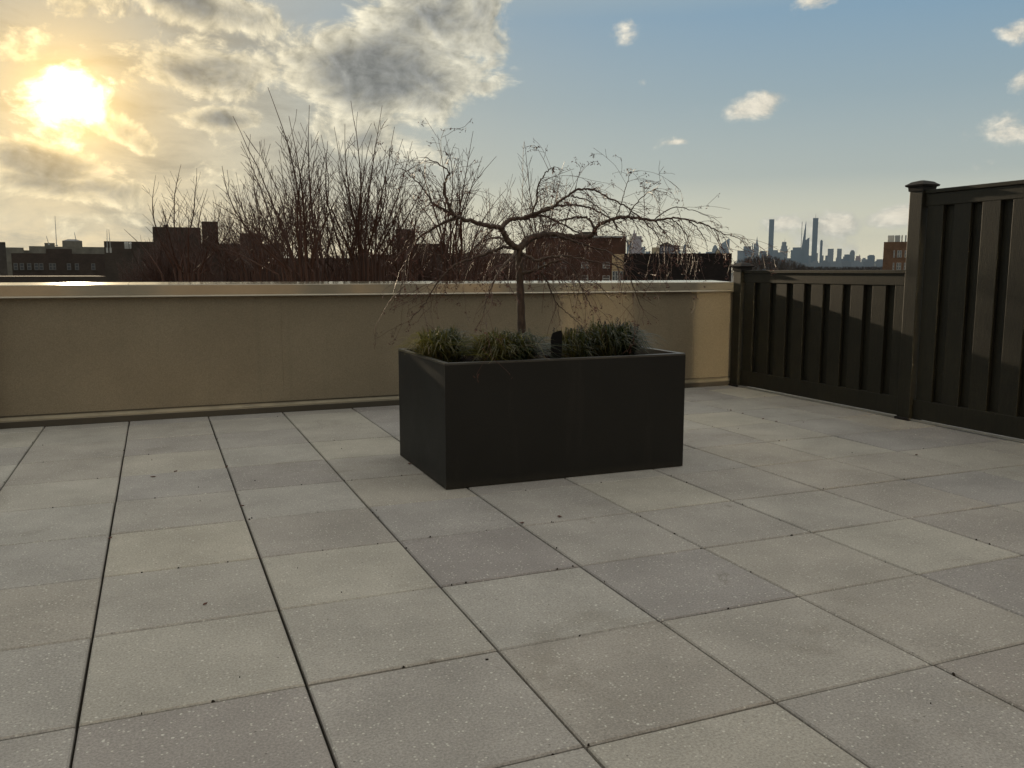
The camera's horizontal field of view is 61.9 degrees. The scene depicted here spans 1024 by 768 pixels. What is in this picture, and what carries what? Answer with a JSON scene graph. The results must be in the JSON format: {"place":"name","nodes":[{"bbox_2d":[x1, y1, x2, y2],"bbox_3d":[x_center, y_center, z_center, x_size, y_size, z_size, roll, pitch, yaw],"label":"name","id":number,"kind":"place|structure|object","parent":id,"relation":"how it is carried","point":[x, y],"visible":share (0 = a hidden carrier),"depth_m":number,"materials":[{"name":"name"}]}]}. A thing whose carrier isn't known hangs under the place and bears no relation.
{"place":"outdoors","nodes":[
{"label":"outdoors","id":0,"kind":"place"},
{"bbox_2d":[0,242,7,275],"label":"hazy block","id":1,"kind":"structure","parent":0,"point":[3,266],"depth_m":221.64,"materials":[{"name":"concrete"}]},
{"bbox_2d":[6,247,23,275],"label":"hazy block","id":2,"kind":"structure","parent":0,"point":[9,250],"depth_m":256.74,"materials":[{"name":"grey concrete"}]},
{"bbox_2d":[29,246,44,252],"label":"hazy block","id":3,"kind":"structure","parent":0,"point":[36,249],"depth_m":259.77,"materials":[{"name":"grey concrete"}]},
{"bbox_2d":[44,243,54,252],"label":"hazy block","id":4,"kind":"structure","parent":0,"point":[50,246],"depth_m":270.00,"materials":[{"name":"grey brick"}]},
{"bbox_2d":[0,276,105,282],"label":"rooftop","id":5,"kind":"structure","parent":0,"point":[9,279],"depth_m":41.93,"materials":[{"name":"concrete"}]},
{"bbox_2d":[11,253,105,275],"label":"row building","id":6,"kind":"structure","parent":0,"point":[42,264],"depth_m":83.16,"materials":[{"name":"brown brick"}]},
{"bbox_2d":[13,263,17,269],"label":"window","id":7,"kind":"structure","parent":6,"relation":"in","point":[15,264],"depth_m":81.51,"materials":[{"name":"grey glass"}]},
{"bbox_2d":[34,263,38,269],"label":"window","id":8,"kind":"structure","parent":6,"relation":"in","point":[36,267],"depth_m":82.30,"materials":[{"name":"grey glass"}]},
{"bbox_2d":[39,263,43,269],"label":"window","id":9,"kind":"structure","parent":6,"relation":"in","point":[41,267],"depth_m":82.50,"materials":[{"name":"grey glass"}]},
{"bbox_2d":[46,249,71,253],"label":"brown block","id":10,"kind":"structure","parent":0,"point":[65,251],"depth_m":113.85,"materials":[{"name":"brick"}]},
{"bbox_2d":[62,239,81,246],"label":"domed building","id":11,"kind":"structure","parent":0,"point":[71,243],"depth_m":334.51,"materials":[{"name":"grey concrete"}]},
{"bbox_2d":[55,247,104,253],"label":"hazy block","id":12,"kind":"structure","parent":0,"point":[87,250],"depth_m":292.40,"materials":[{"name":"grey brick"}]},
{"bbox_2d":[104,241,160,281],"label":"long brick block","id":13,"kind":"structure","parent":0,"point":[112,259],"depth_m":55.87,"materials":[{"name":"brown brick"}]},
{"bbox_2d":[70,421,336,767],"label":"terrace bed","id":14,"kind":"object","parent":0,"point":[82,698],"depth_m":2.87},
{"bbox_2d":[281,258,369,280],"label":"dark block","id":15,"kind":"structure","parent":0,"point":[319,263],"depth_m":71.58,"materials":[{"name":"brick"}]},
{"bbox_2d":[448,253,525,280],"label":"dark block","id":16,"kind":"structure","parent":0,"point":[501,261],"depth_m":89.04,"materials":[{"name":"brown brick"}]},
{"bbox_2d":[0,385,1023,767],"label":"terrace floor","id":17,"kind":"structure","parent":0,"point":[874,601],"depth_m":3.19,"materials":[{"name":"grey concrete"}]},
{"bbox_2d":[0,280,733,428],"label":"parapet wall","id":18,"kind":"structure","parent":17,"relation":"on","point":[76,353],"depth_m":7.31,"materials":[{"name":"paint"}]},
{"bbox_2d":[4,396,990,755],"bbox_3d":[-0.323,0.619,4.585,8.224,0.007,6.327,-3,8,-22],"label":"joint grit","id":19,"kind":"object","parent":17,"relation":"on","point":[556,548],"visible":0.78,"depth_m":3.55,"materials":[{"name":"brown gravel"}]},
{"bbox_2d":[398,344,685,489],"bbox_3d":[0.165,0.141,5.480,1.562,0.711,0.980,-3,8,-22],"label":"planter","id":20,"kind":"object","parent":17,"relation":"on","point":[536,418],"visible":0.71,"depth_m":5.02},
{"bbox_2d":[394,325,480,361],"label":"liriope clump","id":21,"kind":"object","parent":20,"relation":"in","point":[429,342],"visible":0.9,"depth_m":5.20,"materials":[{"name":"green plant"}]},
{"bbox_2d":[435,326,576,361],"bbox_3d":[-0.049,-0.234,5.148,0.937,0.239,1.018,-3,8,-22],"label":"liriope clump","id":22,"kind":"object","parent":20,"relation":"in","point":[514,346],"visible":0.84,"depth_m":5.00,"materials":[{"name":"green plant"}]},
{"bbox_2d":[551,331,562,357],"bbox_3d":[0.260,-0.188,5.021,0.068,0.255,0.013,1,4,-11],"label":"plant marker","id":23,"kind":"object","parent":20,"relation":"in","point":[556,337],"visible":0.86,"depth_m":5.01,"materials":[{"name":"black plastic"}]},
{"bbox_2d":[358,118,789,382],"bbox_3d":[0.318,-0.827,5.414,2.516,1.434,1.586,-3,8,-22],"label":"weeping tree","id":24,"kind":"object","parent":20,"relation":"in","point":[518,253],"visible":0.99,"depth_m":5.32,"materials":[{"name":"brown plant"}]},
{"bbox_2d":[542,325,606,357],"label":"liriope clump","id":25,"kind":"object","parent":20,"relation":"in","point":[572,341],"visible":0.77,"depth_m":5.29,"materials":[{"name":"green plant"}]},
{"bbox_2d":[560,317,664,356],"bbox_3d":[0.615,-0.303,5.496,0.824,0.287,0.788,4,9,30],"label":"liriope clump","id":26,"kind":"object","parent":20,"relation":"in","point":[619,339],"visible":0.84,"depth_m":5.37,"materials":[{"name":"green plant"}]},
{"bbox_2d":[728,262,754,386],"bbox_3d":[2.431,-0.631,9.093,0.184,1.314,0.184,-3,8,-22],"label":"fence post","id":27,"kind":"object","parent":17,"relation":"on","point":[737,323],"visible":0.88,"depth_m":9.04,"materials":[{"name":"brown wood"}]},
{"bbox_2d":[738,270,904,416],"bbox_3d":[2.858,-0.457,8.060,0.105,1.226,2.128,-3,8,-22],"label":"fence","id":28,"kind":"object","parent":17,"relation":"on","point":[832,336],"visible":0.97,"depth_m":7.92,"materials":[{"name":"brown wood"}]},
{"bbox_2d":[894,180,939,420],"bbox_3d":[3.297,-0.671,6.982,0.184,1.944,0.184,-3,8,-22],"label":"fence post","id":29,"kind":"object","parent":17,"relation":"on","point":[913,286],"visible":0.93,"depth_m":6.94,"materials":[{"name":"brown wood"}]},
{"bbox_2d":[910,180,1023,442],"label":"fence","id":30,"kind":"object","parent":17,"relation":"on","point":[970,373],"visible":1,"depth_m":6.46,"materials":[{"name":"brown wood"}]},
{"bbox_2d":[0,0,1023,271],"label":"sky","id":31,"kind":"structure","parent":0,"point":[793,112],"materials":[{"name":"blue"}]},
{"bbox_2d":[526,232,626,280],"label":"brick building","id":32,"kind":"structure","parent":0,"point":[618,247],"depth_m":98.41,"materials":[{"name":"red brick"}]},
{"bbox_2d":[603,276,609,280],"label":"window","id":33,"kind":"structure","parent":32,"relation":"in","point":[607,277],"depth_m":98.52,"materials":[{"name":"grey glass"}]},
{"bbox_2d":[631,230,641,252],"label":"skyscraper","id":34,"kind":"structure","parent":0,"point":[638,245],"depth_m":6548.28,"materials":[{"name":"grey"}]},
{"bbox_2d":[712,245,716,252],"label":"skyscraper","id":35,"kind":"structure","parent":0,"point":[714,248],"depth_m":6735.87,"materials":[{"name":"stone"}]},
{"bbox_2d":[719,239,729,252],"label":"skyscraper","id":36,"kind":"structure","parent":0,"point":[725,244],"depth_m":6712.09,"materials":[{"name":"grey"}]},
{"bbox_2d":[737,251,742,260],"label":"skyscraper","id":37,"kind":"structure","parent":0,"point":[740,255],"depth_m":6598.17,"materials":[{"name":"stone"}]},
{"bbox_2d":[743,246,750,259],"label":"skyscraper","id":38,"kind":"structure","parent":0,"point":[747,254],"depth_m":6677.55,"materials":[{"name":"grey glass"}]},
{"bbox_2d":[754,239,758,262],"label":"skyscraper","id":39,"kind":"structure","parent":0,"point":[756,249],"depth_m":6655.73,"materials":[{"name":"grey"}]},
{"bbox_2d":[759,251,766,258],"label":"skyscraper","id":40,"kind":"structure","parent":0,"point":[760,253],"depth_m":6554.24,"materials":[{"name":"grey glass"}]},
{"bbox_2d":[768,219,773,267],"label":"skyscraper","id":41,"kind":"structure","parent":0,"point":[771,235],"depth_m":6613.48,"materials":[{"name":"blue glass"}]},
{"bbox_2d":[772,250,777,261],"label":"skyscraper","id":42,"kind":"structure","parent":0,"point":[775,252],"depth_m":6573.51,"materials":[{"name":"stone"}]},
{"bbox_2d":[780,242,787,262],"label":"skyscraper","id":43,"kind":"structure","parent":0,"point":[783,249],"depth_m":6507.10,"materials":[{"name":"stone"}]},
{"bbox_2d":[791,247,800,262],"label":"skyscraper","id":44,"kind":"structure","parent":0,"point":[795,253],"depth_m":6481.46,"materials":[{"name":"blue glass"}]},
{"bbox_2d":[801,224,805,263],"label":"skyscraper","id":45,"kind":"structure","parent":0,"point":[802,249],"depth_m":6552.20,"materials":[{"name":"blue glass"}]},
{"bbox_2d":[804,238,809,263],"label":"skyscraper","id":46,"kind":"structure","parent":0,"point":[806,254],"depth_m":6455.17,"materials":[{"name":"blue glass"}]},
{"bbox_2d":[811,217,817,262],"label":"skyscraper","id":47,"kind":"structure","parent":0,"point":[814,238],"depth_m":6519.38,"materials":[{"name":"blue glass"}]},
{"bbox_2d":[810,261,821,267],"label":"waterfront block","id":48,"kind":"structure","parent":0,"point":[814,264],"depth_m":5371.63,"materials":[{"name":"grey"}]},
{"bbox_2d":[819,240,822,262],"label":"skyscraper","id":49,"kind":"structure","parent":0,"point":[821,247],"depth_m":6514.88,"materials":[{"name":"grey glass"}]},
{"bbox_2d":[822,261,829,268],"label":"waterfront block","id":50,"kind":"structure","parent":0,"point":[825,263],"depth_m":5309.51,"materials":[{"name":"stone"}]},
{"bbox_2d":[827,249,833,264],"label":"skyscraper","id":51,"kind":"structure","parent":0,"point":[830,255],"depth_m":6217.24,"materials":[{"name":"grey"}]},
{"bbox_2d":[830,261,841,267],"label":"waterfront block","id":52,"kind":"structure","parent":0,"point":[835,264],"depth_m":4963.93,"materials":[{"name":"grey"}]},
{"bbox_2d":[836,249,841,262],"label":"skyscraper","id":53,"kind":"structure","parent":0,"point":[839,254],"depth_m":6196.77,"materials":[{"name":"grey"}]},
{"bbox_2d":[797,266,881,273],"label":"woodland","id":54,"kind":"object","parent":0,"point":[849,268],"visible":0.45,"depth_m":707.40,"materials":[{"name":"brown plant"}]},
{"bbox_2d":[842,260,850,267],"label":"waterfront block","id":55,"kind":"structure","parent":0,"point":[846,263],"depth_m":5050.66,"materials":[{"name":"stone"}]},
{"bbox_2d":[843,254,849,259],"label":"skyscraper","id":56,"kind":"structure","parent":0,"point":[846,257],"depth_m":6272.83,"materials":[{"name":"grey glass"}]},
{"bbox_2d":[851,260,862,273],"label":"waterfront block","id":57,"kind":"structure","parent":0,"point":[857,263],"depth_m":5364.07,"materials":[{"name":"grey"}]},
{"bbox_2d":[863,260,874,273],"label":"waterfront block","id":58,"kind":"structure","parent":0,"point":[869,263],"depth_m":5059.74,"materials":[{"name":"stone"}]},
{"bbox_2d":[867,255,874,261],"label":"skyscraper","id":59,"kind":"structure","parent":0,"point":[871,257],"depth_m":6028.22,"materials":[{"name":"grey glass"}]},
{"bbox_2d":[875,260,882,267],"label":"waterfront block","id":60,"kind":"structure","parent":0,"point":[878,263],"depth_m":5061.60,"materials":[{"name":"grey"}]},
{"bbox_2d":[882,235,906,269],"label":"orange brick building","id":61,"kind":"structure","parent":0,"point":[894,255],"depth_m":171.88,"materials":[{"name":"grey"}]},
{"label":"ground","id":62,"kind":"structure","parent":0,"visible":0},
{"bbox_2d":[117,236,220,281],"bbox_3d":[-7.416,2.720,19.055,2.386,12.056,4.042,-3,8,-22],"label":"bush","id":63,"kind":"object","parent":62,"relation":"on","point":[151,270],"visible":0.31,"depth_m":17.62,"materials":[{"name":"brown plant"}]},
{"bbox_2d":[152,225,200,265],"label":"stair block","id":64,"kind":"structure","parent":62,"relation":"on","point":[161,229],"depth_m":60.70,"materials":[{"name":"brown brick"}]},
{"bbox_2d":[124,166,248,281],"bbox_3d":[-4.865,3.033,13.618,1.632,12.867,1.248,-5,9,-35],"label":"bare tree","id":65,"kind":"object","parent":62,"relation":"on","point":[191,277],"visible":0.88,"depth_m":12.97,"materials":[{"name":"brown plant"}]},
{"bbox_2d":[154,198,265,281],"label":"bare tree","id":66,"kind":"object","parent":62,"relation":"on","point":[222,277],"visible":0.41,"depth_m":13.94,"materials":[{"name":"brown plant"}]},
{"bbox_2d":[201,221,219,280],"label":"water tower block","id":67,"kind":"structure","parent":62,"relation":"on","point":[213,228],"depth_m":63.36,"materials":[{"name":"brown brick"}]},
{"bbox_2d":[153,179,300,281],"bbox_3d":[-4.325,3.123,13.828,2.266,12.634,1.553,-3,8,-22],"label":"bare tree","id":68,"kind":"object","parent":62,"relation":"on","point":[234,276],"visible":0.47,"depth_m":13.05,"materials":[{"name":"brown plant"}]},
{"bbox_2d":[202,244,279,280],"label":"dark block","id":69,"kind":"structure","parent":62,"relation":"on","point":[229,261],"depth_m":65.67,"materials":[{"name":"brick"}]},
{"bbox_2d":[211,245,289,281],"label":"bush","id":70,"kind":"object","parent":62,"relation":"on","point":[227,274],"visible":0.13,"depth_m":19.95,"materials":[{"name":"brown plant"}]},
{"bbox_2d":[213,190,291,281],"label":"bare tree","id":71,"kind":"object","parent":62,"relation":"on","point":[250,262],"visible":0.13,"depth_m":15.12,"materials":[{"name":"brown plant"}]},
{"bbox_2d":[208,165,308,281],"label":"bare tree","id":72,"kind":"object","parent":62,"relation":"on","point":[259,275],"visible":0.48,"depth_m":11.88,"materials":[{"name":"brown plant"}]},
{"bbox_2d":[195,88,345,281],"bbox_3d":[-2.423,3.526,9.427,1.554,12.985,1.469,-3,8,-22],"label":"bare tree","id":73,"kind":"object","parent":62,"relation":"on","point":[307,275],"visible":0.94,"depth_m":8.76,"materials":[{"name":"brown plant"}]},
{"bbox_2d":[227,132,338,281],"bbox_3d":[-2.548,3.466,10.474,1.280,12.832,1.567,-1,8,-5],"label":"bare tree","id":74,"kind":"object","parent":62,"relation":"on","point":[294,239],"visible":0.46,"depth_m":9.66,"materials":[{"name":"brown plant"}]},
{"bbox_2d":[281,250,385,281],"bbox_3d":[-3.827,2.875,19.135,2.312,11.733,4.019,-1,8,-7],"label":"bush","id":75,"kind":"object","parent":62,"relation":"on","point":[349,274],"visible":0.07,"depth_m":17.84,"materials":[{"name":"brown plant"}]},
{"bbox_2d":[287,163,388,280],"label":"bare tree","id":76,"kind":"object","parent":62,"relation":"on","point":[326,267],"visible":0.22,"depth_m":10.58,"materials":[{"name":"brown plant"}]},
{"bbox_2d":[310,104,426,280],"bbox_3d":[-1.571,3.347,10.186,1.296,13.144,1.587,2,8,11],"label":"bare tree","id":77,"kind":"object","parent":62,"relation":"on","point":[363,259],"visible":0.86,"depth_m":9.45,"materials":[{"name":"brown plant"}]},
{"bbox_2d":[319,141,423,280],"bbox_3d":[-1.655,3.444,10.984,1.312,12.745,1.536,-1,8,-5],"label":"bare tree","id":78,"kind":"object","parent":62,"relation":"on","point":[390,265],"visible":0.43,"depth_m":10.23,"materials":[{"name":"brown plant"}]},
{"bbox_2d":[363,163,435,280],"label":"bare tree","id":79,"kind":"object","parent":62,"relation":"on","point":[398,226],"visible":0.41,"depth_m":11.60,"materials":[{"name":"brown plant"}]},
{"bbox_2d":[372,255,430,273],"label":"dark block","id":80,"kind":"structure","parent":62,"relation":"on","point":[397,259],"depth_m":76.52,"materials":[{"name":"brown brick"}]},
{"bbox_2d":[397,229,415,254],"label":"dark tower","id":81,"kind":"structure","parent":62,"relation":"on","point":[408,238],"depth_m":80.29,"materials":[{"name":"brown brick"}]},
{"bbox_2d":[369,239,451,280],"bbox_3d":[-2.748,2.099,23.343,3.018,12.178,3.926,-1,8,-5],"label":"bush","id":82,"kind":"object","parent":62,"relation":"on","point":[428,268],"visible":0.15,"depth_m":21.86,"materials":[{"name":"brown plant"}]},
{"bbox_2d":[380,218,442,280],"bbox_3d":[-1.711,3.466,13.382,1.121,12.076,1.384,-3,8,-22],"label":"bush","id":83,"kind":"object","parent":62,"relation":"on","point":[416,274],"visible":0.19,"depth_m":12.76,"materials":[{"name":"brown plant"}]},
{"bbox_2d":[416,244,443,280],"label":"dark block","id":84,"kind":"structure","parent":62,"relation":"on","point":[439,258],"depth_m":82.71,"materials":[{"name":"brick"}]},
{"bbox_2d":[396,134,524,280],"bbox_3d":[-0.664,3.336,11.039,1.424,12.946,1.436,-3,8,-22],"label":"bare tree","id":85,"kind":"object","parent":62,"relation":"on","point":[444,246],"visible":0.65,"depth_m":10.36,"materials":[{"name":"brown plant"}]},
{"bbox_2d":[420,174,515,280],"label":"bare tree","id":86,"kind":"object","parent":62,"relation":"on","point":[487,231],"visible":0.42,"depth_m":12.70,"materials":[{"name":"brown plant"}]},
{"bbox_2d":[433,246,538,280],"bbox_3d":[-0.654,2.434,21.454,2.768,12.009,3.926,0,7,-3],"label":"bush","id":87,"kind":"object","parent":62,"relation":"on","point":[512,276],"visible":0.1,"depth_m":20.13,"materials":[{"name":"brown plant"}]},
{"bbox_2d":[466,227,542,280],"bbox_3d":[-0.351,2.845,17.442,1.616,12.252,1.121,7,10,41],"label":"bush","id":88,"kind":"object","parent":62,"relation":"on","point":[484,274],"visible":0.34,"depth_m":16.69,"materials":[{"name":"brown plant"}]},
{"bbox_2d":[503,142,579,280],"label":"bare tree","id":89,"kind":"object","parent":62,"relation":"on","point":[530,267],"visible":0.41,"depth_m":11.40,"materials":[{"name":"brown plant"}]},
{"bbox_2d":[525,249,598,280],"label":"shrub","id":90,"kind":"object","parent":62,"relation":"on","point":[564,271],"visible":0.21,"depth_m":23.10,"materials":[{"name":"brown plant"}]},
{"bbox_2d":[612,254,623,280],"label":"cream building","id":91,"kind":"structure","parent":62,"relation":"on","point":[614,276],"depth_m":75.72,"materials":[{"name":"paint"}]},
{"bbox_2d":[624,253,731,281],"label":"brown building","id":92,"kind":"structure","parent":62,"relation":"on","point":[716,271],"depth_m":72.79,"materials":[{"name":"brick"}]},
{"bbox_2d":[652,243,678,252],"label":"rooftop shed","id":93,"kind":"structure","parent":92,"relation":"on","point":[660,250],"depth_m":107.01,"materials":[{"name":"grey concrete"}]},
{"bbox_2d":[731,253,814,294],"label":"bare woodland","id":94,"kind":"object","parent":62,"relation":"on","point":[782,266],"visible":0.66,"depth_m":254.64,"materials":[{"name":"brown plant"}]},
{"bbox_2d":[849,250,854,261],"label":"skyscraper","id":95,"kind":"structure","parent":62,"relation":"on","point":[852,256],"depth_m":6258.04,"materials":[{"name":"stone"}]}
]}

